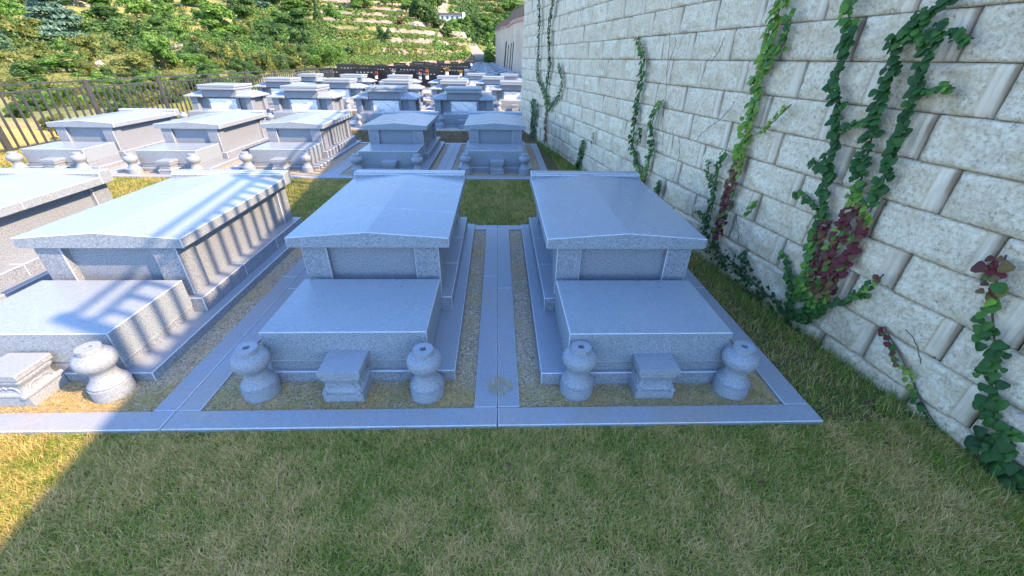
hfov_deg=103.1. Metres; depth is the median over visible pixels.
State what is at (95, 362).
stone vase
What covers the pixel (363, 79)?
stepped tomb
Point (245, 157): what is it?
stone vase
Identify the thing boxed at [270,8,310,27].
hillside tree
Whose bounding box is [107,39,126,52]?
hillside tree
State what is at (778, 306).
climbing vine
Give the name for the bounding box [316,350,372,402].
incense stand
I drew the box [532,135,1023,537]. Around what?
wall foot grass
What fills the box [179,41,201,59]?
hillside tree
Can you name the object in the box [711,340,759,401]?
stone vase
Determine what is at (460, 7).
valley forest
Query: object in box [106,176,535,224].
aisle grass
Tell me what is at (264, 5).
hillside tree
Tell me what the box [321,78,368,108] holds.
stepped tomb
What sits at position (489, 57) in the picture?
hillside tree
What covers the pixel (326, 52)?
hillside tree
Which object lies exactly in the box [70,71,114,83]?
hillside tree
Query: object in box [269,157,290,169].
incense stand
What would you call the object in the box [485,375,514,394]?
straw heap
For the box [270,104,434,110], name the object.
paved terrace
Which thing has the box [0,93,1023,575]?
ground
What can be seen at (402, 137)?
granite tomb
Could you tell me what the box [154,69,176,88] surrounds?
hillside tree
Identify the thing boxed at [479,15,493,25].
hillside tree
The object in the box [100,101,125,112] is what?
hillside tree
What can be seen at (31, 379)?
incense stand
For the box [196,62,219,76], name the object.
hillside tree
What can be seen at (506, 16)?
hillside tree
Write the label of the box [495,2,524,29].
wall railing
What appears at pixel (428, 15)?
hillside tree
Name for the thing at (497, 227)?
back kerb
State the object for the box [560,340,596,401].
stone vase
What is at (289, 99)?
stepped tomb
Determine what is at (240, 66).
hillside tree
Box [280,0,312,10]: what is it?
hillside tree
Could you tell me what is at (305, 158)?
stone vase
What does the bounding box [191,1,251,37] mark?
hillside tree
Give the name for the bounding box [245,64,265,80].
hillside tree
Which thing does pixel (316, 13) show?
hillside tree
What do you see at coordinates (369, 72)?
black tombstone
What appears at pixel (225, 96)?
stepped tomb
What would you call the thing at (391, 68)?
black tombstone
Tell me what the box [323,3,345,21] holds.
hillside tree
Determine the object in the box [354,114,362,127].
stone vase
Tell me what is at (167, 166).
incense stand
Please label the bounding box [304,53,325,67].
hillside tree
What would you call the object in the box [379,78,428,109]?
stepped tomb
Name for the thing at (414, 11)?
hillside tree
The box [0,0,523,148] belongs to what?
hillside
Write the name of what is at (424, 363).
stone vase
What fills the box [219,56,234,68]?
hillside tree
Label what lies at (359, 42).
terrace shrubs
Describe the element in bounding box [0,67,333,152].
metal fence
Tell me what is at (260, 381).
stone vase
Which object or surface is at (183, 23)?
hillside tree
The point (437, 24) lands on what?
hillside tree
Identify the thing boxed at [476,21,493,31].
hillside tree
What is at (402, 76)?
stepped tomb
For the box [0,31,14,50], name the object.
hillside tree
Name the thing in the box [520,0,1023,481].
retaining wall
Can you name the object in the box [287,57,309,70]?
hillside tree
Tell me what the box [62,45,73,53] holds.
hillside tree
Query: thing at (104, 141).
granite tomb
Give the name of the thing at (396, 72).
black tombstone
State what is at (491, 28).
hillside tree
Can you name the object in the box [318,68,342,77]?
black tombstone
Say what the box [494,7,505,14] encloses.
hillside tree
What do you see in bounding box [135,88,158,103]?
hillside tree
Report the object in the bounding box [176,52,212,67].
hillside tree
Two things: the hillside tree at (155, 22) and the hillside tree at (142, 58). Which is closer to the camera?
the hillside tree at (142, 58)
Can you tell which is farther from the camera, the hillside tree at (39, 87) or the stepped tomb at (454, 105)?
the hillside tree at (39, 87)
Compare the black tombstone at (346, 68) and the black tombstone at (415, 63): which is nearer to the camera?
the black tombstone at (346, 68)
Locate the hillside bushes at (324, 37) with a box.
[0,0,355,65]
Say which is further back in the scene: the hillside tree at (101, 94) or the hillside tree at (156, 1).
the hillside tree at (156, 1)
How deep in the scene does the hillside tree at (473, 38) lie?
143.34 m
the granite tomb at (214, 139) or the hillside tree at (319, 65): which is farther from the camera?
the hillside tree at (319, 65)
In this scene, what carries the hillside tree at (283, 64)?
on the hillside
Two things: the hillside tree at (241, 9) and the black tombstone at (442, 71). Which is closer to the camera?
the black tombstone at (442, 71)
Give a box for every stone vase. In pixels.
[5,151,29,167]
[70,152,92,168]
[70,341,136,404]
[122,152,143,173]
[179,112,187,117]
[185,153,203,168]
[230,341,281,404]
[239,151,255,169]
[266,113,273,120]
[268,101,273,108]
[299,152,314,171]
[344,99,350,109]
[350,153,363,174]
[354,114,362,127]
[406,343,444,404]
[411,154,423,169]
[438,115,444,128]
[460,153,471,174]
[496,101,501,110]
[518,153,529,175]
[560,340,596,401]
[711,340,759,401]
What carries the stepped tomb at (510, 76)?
on the paved terrace
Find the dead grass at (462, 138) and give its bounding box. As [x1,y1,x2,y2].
[351,129,535,143]
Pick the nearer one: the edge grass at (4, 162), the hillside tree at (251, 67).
the edge grass at (4, 162)
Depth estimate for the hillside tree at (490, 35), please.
150.98 m
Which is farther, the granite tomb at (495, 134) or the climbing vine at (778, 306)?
the granite tomb at (495, 134)
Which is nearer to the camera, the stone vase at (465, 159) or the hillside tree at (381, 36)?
the stone vase at (465, 159)
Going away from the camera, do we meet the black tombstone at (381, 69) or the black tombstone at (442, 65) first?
the black tombstone at (381, 69)
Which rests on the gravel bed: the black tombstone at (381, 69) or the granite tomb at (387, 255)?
the granite tomb at (387, 255)
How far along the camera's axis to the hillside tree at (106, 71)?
24.65 m
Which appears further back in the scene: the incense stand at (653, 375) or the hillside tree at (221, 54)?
the hillside tree at (221, 54)
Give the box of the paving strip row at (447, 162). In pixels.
[109,143,547,174]
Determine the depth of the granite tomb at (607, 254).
2.59 m
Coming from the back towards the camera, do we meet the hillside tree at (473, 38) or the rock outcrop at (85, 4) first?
the hillside tree at (473, 38)
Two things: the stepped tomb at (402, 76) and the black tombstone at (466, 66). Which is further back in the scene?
the black tombstone at (466, 66)
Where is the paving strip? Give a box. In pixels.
[154,229,807,411]
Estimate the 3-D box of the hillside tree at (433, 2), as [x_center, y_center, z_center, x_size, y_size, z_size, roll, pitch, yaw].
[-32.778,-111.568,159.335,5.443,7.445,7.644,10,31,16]
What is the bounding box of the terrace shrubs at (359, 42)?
[239,0,465,64]
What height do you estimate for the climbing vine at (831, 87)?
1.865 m
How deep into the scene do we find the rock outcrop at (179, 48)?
45.44 m
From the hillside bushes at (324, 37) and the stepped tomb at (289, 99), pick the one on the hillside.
the hillside bushes at (324, 37)
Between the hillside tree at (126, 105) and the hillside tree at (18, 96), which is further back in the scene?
the hillside tree at (18, 96)
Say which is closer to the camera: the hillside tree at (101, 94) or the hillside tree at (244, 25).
the hillside tree at (101, 94)
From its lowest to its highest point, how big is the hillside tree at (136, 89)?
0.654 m
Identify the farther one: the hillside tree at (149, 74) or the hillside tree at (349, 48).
the hillside tree at (349, 48)
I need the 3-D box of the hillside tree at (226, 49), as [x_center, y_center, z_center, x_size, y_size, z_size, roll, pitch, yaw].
[-25.449,-19.987,35.136,2.327,2.684,2.197,21,35,31]
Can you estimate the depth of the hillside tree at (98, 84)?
18.71 m
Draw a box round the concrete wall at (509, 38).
[495,16,523,73]
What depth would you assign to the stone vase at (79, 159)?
5.93 m
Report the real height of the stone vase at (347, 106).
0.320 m
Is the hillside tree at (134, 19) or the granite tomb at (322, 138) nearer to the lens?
the granite tomb at (322, 138)
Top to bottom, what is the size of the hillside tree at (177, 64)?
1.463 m
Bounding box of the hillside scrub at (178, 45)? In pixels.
[7,0,338,58]
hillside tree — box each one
[0,0,28,15]
[0,13,10,20]
[0,17,50,49]
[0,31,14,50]
[0,49,25,66]
[0,77,26,90]
[1,82,21,96]
[2,101,37,117]
[9,61,49,84]
[15,86,36,94]
[15,92,33,103]
[21,0,88,38]
[22,47,56,63]
[22,93,52,110]
[27,81,48,92]
[32,52,87,71]
[32,83,79,95]
[36,88,72,107]
[37,117,60,135]
[46,113,65,121]
[49,38,75,51]
[53,84,75,105]
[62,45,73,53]
[65,33,102,61]
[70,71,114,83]
[72,100,102,110]
[73,58,97,75]
[74,86,95,96]
[74,96,97,106]
[79,16,150,45]
[81,5,129,21]
[83,0,110,5]
[85,84,116,101]
[90,82,120,91]
[95,80,114,89]
[99,66,117,78]
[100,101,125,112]
[105,87,132,103]
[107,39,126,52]
[109,51,154,74]
[112,101,144,107]
[114,76,153,91]
[118,0,158,17]
[126,85,148,95]
[127,17,137,27]
[128,94,155,107]
[129,68,158,81]
[134,71,171,86]
[135,17,167,34]
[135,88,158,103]
[139,31,178,68]
[141,80,174,94]
[149,0,173,3]
[149,56,162,67]
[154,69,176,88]
[155,54,182,69]
[155,91,181,103]
[156,0,174,13]
[162,11,173,22]
[164,19,188,42]
[164,87,186,99]
[172,76,197,86]
[174,84,196,94]
[175,46,201,61]
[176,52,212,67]
[178,21,188,30]
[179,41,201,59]
[180,0,206,4]
[183,76,207,90]
[186,35,209,53]
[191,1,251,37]
[193,32,222,42]
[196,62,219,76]
[197,38,233,68]
[198,68,225,81]
[206,50,229,62]
[211,77,238,82]
[217,41,243,60]
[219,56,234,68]
[224,60,248,76]
[226,0,254,17]
[226,31,236,44]
[230,73,256,88]
[231,56,257,67]
[233,17,252,38]
[235,42,244,63]
[242,51,270,64]
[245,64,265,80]
[249,34,272,48]
[250,52,266,69]
[253,23,289,35]
[255,58,278,70]
[256,0,270,16]
[259,54,295,68]
[265,48,277,72]
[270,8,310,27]
[270,35,287,43]
[272,41,299,55]
[275,53,300,67]
[278,48,290,72]
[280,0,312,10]
[282,45,306,59]
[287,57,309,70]
[288,26,312,45]
[293,51,311,63]
[300,0,317,7]
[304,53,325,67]
[307,45,338,65]
[312,0,324,20]
[317,42,348,61]
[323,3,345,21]
[343,46,355,55]
[350,0,374,7]
[376,26,391,42]
[380,0,403,5]
[394,16,404,24]
[399,0,412,11]
[408,0,425,18]
[417,0,436,26]
[428,0,436,5]
[430,15,444,28]
[436,0,446,6]
[439,26,452,36]
[443,19,461,28]
[457,15,473,27]
[468,14,478,22]
[470,20,481,30]
[471,36,481,43]
[475,29,485,37]
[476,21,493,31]
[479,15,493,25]
[484,31,494,42]
[484,51,494,63]
[487,21,499,32]
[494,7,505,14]
[496,14,509,25]
[501,0,520,11]
[502,11,513,19]
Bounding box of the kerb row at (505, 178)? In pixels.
[111,142,536,180]
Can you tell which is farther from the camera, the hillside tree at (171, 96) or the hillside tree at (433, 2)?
the hillside tree at (433, 2)
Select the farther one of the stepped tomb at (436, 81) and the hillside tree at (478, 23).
the hillside tree at (478, 23)
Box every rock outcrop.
[71,0,92,6]
[95,60,103,66]
[171,44,202,54]
[410,21,423,25]
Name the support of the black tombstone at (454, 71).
on the paved yard
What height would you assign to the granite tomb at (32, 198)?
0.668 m
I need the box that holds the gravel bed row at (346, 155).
[9,144,539,176]
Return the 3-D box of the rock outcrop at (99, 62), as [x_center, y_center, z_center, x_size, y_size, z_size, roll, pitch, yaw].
[-32.494,-17.558,32.156,0.669,0.841,0.590,-2,30,-5]
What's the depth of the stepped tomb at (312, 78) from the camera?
17.63 m
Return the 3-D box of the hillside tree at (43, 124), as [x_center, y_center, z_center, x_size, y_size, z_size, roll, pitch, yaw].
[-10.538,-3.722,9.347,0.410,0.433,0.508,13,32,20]
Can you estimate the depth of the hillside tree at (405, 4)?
136.88 m
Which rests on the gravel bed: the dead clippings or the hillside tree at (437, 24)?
the dead clippings
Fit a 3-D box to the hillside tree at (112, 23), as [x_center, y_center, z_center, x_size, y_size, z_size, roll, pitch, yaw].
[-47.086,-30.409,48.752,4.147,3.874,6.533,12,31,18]
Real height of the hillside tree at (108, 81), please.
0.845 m
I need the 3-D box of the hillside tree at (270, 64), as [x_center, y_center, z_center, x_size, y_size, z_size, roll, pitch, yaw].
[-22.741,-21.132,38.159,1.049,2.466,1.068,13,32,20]
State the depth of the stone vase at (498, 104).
13.80 m
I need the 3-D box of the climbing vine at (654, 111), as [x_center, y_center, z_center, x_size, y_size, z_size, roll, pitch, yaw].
[1.450,-1.956,4.557,0.074,1.510,0.832,-5,30,-10]
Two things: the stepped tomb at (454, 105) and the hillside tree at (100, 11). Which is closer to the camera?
the stepped tomb at (454, 105)
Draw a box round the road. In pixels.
[449,31,483,62]
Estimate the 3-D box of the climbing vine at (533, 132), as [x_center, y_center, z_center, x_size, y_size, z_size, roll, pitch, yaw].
[0.485,-3.727,9.166,0.082,1.002,0.666,-5,30,-10]
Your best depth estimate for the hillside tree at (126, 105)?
11.55 m
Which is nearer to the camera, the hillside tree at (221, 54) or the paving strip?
the paving strip
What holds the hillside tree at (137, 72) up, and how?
on the hillside
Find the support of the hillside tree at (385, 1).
on the hillside
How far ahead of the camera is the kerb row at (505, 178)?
6.02 m
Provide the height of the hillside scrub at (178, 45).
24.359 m
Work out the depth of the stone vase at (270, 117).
10.03 m
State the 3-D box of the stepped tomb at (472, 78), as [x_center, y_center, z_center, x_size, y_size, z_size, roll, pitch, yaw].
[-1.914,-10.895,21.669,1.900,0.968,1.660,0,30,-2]
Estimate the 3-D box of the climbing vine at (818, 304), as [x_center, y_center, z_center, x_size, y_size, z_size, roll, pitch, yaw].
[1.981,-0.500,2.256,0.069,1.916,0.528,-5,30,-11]
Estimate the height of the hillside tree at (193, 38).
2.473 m
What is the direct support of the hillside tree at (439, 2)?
on the hillside
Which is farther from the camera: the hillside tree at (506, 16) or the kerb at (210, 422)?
the hillside tree at (506, 16)
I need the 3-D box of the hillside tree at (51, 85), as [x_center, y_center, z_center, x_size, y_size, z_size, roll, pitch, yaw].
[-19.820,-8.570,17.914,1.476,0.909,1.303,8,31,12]
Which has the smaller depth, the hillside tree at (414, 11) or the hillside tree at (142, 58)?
the hillside tree at (142, 58)
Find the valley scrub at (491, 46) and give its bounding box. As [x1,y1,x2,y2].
[431,0,523,59]
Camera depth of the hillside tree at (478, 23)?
171.84 m
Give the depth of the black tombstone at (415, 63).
47.12 m
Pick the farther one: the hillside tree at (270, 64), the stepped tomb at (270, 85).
the hillside tree at (270, 64)
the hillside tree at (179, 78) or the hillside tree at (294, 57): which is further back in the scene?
the hillside tree at (294, 57)
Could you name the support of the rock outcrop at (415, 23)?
on the hillside
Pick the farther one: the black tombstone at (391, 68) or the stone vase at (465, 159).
the black tombstone at (391, 68)
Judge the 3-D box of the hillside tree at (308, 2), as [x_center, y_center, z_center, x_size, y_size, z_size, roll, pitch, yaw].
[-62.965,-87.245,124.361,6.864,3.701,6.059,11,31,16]
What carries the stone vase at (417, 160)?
on the gravel bed row at (346, 155)
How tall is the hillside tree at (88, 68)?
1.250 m
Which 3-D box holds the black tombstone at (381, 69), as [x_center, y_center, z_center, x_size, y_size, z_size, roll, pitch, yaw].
[-8.674,-13.868,26.503,1.533,1.121,1.417,1,30,0]
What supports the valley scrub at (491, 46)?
on the hillside
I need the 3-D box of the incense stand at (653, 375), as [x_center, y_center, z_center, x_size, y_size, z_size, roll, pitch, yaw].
[0.767,0.472,2.240,0.216,0.216,0.213,0,30,-2]
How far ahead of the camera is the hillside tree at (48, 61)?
25.39 m
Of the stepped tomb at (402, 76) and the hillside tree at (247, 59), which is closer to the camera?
the stepped tomb at (402, 76)
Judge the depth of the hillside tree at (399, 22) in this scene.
119.34 m
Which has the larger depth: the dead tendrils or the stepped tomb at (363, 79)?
the stepped tomb at (363, 79)
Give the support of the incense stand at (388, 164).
on the gravel bed row at (346, 155)
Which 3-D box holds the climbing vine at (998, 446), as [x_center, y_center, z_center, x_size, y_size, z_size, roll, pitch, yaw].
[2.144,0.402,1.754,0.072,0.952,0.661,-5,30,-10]
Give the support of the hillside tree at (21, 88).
on the hillside
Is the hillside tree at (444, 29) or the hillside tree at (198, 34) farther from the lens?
the hillside tree at (444, 29)
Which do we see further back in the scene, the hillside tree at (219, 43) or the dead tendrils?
the hillside tree at (219, 43)
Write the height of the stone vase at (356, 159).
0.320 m
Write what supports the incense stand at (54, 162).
on the gravel bed row at (346, 155)
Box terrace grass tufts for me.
[312,30,457,64]
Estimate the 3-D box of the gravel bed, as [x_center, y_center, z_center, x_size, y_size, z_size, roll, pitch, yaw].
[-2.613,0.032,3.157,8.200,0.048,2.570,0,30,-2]
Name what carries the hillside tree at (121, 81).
on the hillside
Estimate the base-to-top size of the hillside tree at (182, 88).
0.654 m
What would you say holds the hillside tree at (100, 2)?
on the hillside
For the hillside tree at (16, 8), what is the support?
on the hillside
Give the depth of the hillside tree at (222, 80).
19.83 m
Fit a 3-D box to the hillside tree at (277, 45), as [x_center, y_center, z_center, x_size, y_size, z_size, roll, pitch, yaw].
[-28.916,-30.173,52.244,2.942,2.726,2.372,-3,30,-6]
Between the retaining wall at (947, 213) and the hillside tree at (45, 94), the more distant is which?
the hillside tree at (45, 94)
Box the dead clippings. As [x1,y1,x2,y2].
[0,372,777,412]
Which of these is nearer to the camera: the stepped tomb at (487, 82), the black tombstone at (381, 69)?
the stepped tomb at (487, 82)
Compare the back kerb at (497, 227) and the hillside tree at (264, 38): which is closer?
the back kerb at (497, 227)
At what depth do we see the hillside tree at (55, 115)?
10.32 m
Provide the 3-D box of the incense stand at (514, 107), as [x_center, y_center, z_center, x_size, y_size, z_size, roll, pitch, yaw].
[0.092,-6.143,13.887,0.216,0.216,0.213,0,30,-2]
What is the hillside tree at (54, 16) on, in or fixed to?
on the hillside
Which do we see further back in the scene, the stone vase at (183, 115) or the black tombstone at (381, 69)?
the black tombstone at (381, 69)
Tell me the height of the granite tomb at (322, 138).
0.668 m
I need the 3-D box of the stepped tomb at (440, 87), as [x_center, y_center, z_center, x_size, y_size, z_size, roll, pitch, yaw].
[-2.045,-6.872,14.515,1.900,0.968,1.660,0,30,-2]
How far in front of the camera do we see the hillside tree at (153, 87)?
17.89 m
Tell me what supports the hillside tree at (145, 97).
on the hillside
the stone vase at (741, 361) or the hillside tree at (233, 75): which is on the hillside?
the hillside tree at (233, 75)
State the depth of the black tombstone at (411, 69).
26.34 m
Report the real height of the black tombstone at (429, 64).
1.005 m
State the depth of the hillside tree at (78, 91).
15.48 m
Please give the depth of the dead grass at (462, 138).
9.30 m
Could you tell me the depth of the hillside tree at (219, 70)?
25.18 m
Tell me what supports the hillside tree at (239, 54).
on the hillside
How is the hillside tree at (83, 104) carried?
on the hillside
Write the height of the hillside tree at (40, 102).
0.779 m
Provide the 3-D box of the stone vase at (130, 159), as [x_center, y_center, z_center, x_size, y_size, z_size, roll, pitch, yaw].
[-5.602,-1.827,6.007,0.182,0.320,0.182,17,34,26]
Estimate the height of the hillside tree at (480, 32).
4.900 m
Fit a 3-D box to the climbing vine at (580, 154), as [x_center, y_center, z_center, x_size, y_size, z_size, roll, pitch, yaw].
[1.127,-2.112,6.338,0.069,0.684,0.619,-5,30,-11]
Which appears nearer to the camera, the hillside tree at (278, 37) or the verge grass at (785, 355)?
the verge grass at (785, 355)
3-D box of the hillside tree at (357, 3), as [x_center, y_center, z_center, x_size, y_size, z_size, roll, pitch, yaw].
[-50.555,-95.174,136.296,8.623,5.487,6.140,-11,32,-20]
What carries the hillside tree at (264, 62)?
on the hillside
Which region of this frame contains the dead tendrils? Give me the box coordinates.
[645,33,921,363]
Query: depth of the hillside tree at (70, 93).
15.00 m
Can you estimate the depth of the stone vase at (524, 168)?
6.22 m
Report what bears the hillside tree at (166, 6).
on the hillside
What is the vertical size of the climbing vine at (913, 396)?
0.343 m
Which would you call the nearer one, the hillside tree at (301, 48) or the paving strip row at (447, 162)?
the paving strip row at (447, 162)
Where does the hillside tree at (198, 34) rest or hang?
on the hillside
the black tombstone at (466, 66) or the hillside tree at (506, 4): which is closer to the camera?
the black tombstone at (466, 66)
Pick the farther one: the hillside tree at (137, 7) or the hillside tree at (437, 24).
the hillside tree at (437, 24)
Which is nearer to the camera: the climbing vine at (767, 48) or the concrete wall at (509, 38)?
the climbing vine at (767, 48)
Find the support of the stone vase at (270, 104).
on the paved terrace at (356, 109)
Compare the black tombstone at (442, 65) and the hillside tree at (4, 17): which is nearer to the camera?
the black tombstone at (442, 65)
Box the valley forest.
[431,0,523,45]
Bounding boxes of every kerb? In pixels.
[0,404,822,435]
[475,225,520,229]
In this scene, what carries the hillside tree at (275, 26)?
on the hillside
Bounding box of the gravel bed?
[0,230,782,414]
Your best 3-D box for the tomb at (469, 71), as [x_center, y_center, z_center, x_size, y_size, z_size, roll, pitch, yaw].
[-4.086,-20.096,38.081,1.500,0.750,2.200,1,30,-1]
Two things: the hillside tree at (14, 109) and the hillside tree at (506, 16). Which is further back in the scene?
the hillside tree at (506, 16)
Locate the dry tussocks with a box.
[0,45,342,100]
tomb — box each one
[0,168,113,300]
[0,169,301,380]
[21,108,179,168]
[135,109,268,171]
[183,83,273,120]
[249,110,361,168]
[253,77,307,101]
[259,169,474,381]
[265,84,353,121]
[294,73,325,83]
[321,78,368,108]
[340,74,376,85]
[349,85,422,125]
[358,111,444,169]
[379,74,425,96]
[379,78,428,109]
[425,75,468,98]
[425,79,474,109]
[430,86,495,127]
[458,111,531,172]
[459,73,484,85]
[464,69,475,75]
[473,76,503,94]
[489,80,521,110]
[500,73,521,79]
[521,170,732,384]
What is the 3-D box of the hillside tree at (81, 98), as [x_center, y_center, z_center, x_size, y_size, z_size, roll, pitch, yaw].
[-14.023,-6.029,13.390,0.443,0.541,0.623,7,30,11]
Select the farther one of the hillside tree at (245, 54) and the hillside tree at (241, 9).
the hillside tree at (241, 9)
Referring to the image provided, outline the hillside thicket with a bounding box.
[0,0,342,60]
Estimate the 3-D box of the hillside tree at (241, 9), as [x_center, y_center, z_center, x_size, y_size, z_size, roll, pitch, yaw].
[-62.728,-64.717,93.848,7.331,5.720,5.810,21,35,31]
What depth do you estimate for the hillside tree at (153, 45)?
27.47 m
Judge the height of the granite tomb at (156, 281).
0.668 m
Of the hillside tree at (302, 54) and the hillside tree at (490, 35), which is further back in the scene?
the hillside tree at (490, 35)
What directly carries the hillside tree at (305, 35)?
on the hillside
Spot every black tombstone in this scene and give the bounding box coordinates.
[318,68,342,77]
[336,64,359,73]
[351,68,379,84]
[368,65,388,83]
[384,71,408,78]
[388,66,395,70]
[396,66,418,78]
[412,61,425,65]
[415,70,439,89]
[425,68,445,74]
[426,62,432,67]
[438,63,454,67]
[446,66,464,77]
[455,64,470,73]
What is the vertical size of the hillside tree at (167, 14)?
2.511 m
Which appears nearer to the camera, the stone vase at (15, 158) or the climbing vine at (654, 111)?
the climbing vine at (654, 111)
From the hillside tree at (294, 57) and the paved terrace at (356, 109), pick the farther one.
the hillside tree at (294, 57)
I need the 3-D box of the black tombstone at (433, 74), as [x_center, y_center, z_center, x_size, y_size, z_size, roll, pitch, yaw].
[-4.692,-11.631,22.763,1.670,0.993,1.245,1,30,0]
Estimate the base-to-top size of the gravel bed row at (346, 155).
0.048 m
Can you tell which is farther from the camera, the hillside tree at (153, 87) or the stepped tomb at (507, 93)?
the hillside tree at (153, 87)
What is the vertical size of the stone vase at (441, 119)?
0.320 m
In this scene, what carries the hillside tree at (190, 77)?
on the hillside
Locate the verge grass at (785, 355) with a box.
[547,146,929,426]
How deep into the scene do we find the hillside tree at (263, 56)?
39.49 m
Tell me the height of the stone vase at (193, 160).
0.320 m
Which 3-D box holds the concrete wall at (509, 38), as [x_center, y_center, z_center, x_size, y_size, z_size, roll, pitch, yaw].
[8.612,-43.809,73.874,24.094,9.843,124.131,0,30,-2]
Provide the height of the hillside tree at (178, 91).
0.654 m
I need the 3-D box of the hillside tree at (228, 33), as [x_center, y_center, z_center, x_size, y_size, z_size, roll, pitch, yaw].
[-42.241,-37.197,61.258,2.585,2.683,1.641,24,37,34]
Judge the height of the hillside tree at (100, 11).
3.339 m
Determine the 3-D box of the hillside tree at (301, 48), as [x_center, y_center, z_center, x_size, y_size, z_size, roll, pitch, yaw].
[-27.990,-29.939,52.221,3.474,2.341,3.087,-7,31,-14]
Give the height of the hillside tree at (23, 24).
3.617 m
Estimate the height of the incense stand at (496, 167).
0.216 m
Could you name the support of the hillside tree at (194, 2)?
on the hillside
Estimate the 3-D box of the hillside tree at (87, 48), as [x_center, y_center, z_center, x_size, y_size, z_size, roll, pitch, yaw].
[-34.312,-19.045,32.831,2.172,2.672,1.917,13,32,20]
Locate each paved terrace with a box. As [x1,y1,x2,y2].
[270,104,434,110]
[349,118,468,131]
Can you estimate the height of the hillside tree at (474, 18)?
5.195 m
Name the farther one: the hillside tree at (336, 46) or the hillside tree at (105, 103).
the hillside tree at (336, 46)
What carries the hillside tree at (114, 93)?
on the hillside
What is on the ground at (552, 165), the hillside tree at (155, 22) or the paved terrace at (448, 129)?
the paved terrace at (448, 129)
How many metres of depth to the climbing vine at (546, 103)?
8.00 m
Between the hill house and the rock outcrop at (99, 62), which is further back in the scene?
the hill house
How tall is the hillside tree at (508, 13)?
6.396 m
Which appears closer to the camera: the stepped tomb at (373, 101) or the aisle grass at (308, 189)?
the aisle grass at (308, 189)
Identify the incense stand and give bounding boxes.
[0,353,68,407]
[38,157,68,167]
[154,159,180,173]
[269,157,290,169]
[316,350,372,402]
[381,159,398,169]
[458,119,466,128]
[490,159,503,174]
[512,104,517,110]
[629,353,680,398]
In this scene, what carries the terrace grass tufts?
on the hillside
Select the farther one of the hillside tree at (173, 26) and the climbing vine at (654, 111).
the hillside tree at (173, 26)
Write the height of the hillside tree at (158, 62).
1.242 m
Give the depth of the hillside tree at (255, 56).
38.00 m
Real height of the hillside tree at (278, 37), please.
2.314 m
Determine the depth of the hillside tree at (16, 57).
28.37 m
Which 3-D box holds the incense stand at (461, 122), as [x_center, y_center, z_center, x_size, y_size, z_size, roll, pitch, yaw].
[-1.246,-4.148,10.303,0.216,0.216,0.213,0,30,-2]
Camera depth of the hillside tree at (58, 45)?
39.60 m
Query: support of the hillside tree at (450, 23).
on the hillside
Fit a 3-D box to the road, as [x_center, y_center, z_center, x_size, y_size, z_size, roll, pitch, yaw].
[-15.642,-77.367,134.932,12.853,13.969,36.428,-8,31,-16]
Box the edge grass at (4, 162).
[0,115,188,167]
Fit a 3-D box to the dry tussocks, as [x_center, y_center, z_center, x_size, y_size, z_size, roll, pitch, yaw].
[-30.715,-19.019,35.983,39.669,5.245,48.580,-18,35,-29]
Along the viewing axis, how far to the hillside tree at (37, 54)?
31.27 m
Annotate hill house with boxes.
[438,12,464,20]
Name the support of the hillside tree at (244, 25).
on the hillside
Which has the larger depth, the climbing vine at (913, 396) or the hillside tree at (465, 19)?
the hillside tree at (465, 19)
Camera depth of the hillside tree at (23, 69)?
21.28 m
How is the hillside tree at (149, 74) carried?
on the hillside
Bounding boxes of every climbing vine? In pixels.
[529,99,538,138]
[535,0,563,143]
[575,132,593,169]
[628,36,663,184]
[653,180,661,194]
[694,0,795,240]
[700,232,804,332]
[777,0,873,309]
[784,0,974,324]
[878,326,937,428]
[963,255,1023,495]
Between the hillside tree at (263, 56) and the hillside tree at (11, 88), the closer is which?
the hillside tree at (11, 88)
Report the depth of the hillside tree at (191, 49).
34.91 m
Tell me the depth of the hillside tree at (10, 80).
19.91 m
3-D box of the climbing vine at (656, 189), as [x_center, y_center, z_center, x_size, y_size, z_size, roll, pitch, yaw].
[1.559,-0.990,4.415,0.051,0.374,0.163,-4,30,-9]
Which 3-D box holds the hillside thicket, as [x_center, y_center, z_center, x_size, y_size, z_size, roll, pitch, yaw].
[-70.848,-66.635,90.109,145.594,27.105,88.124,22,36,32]

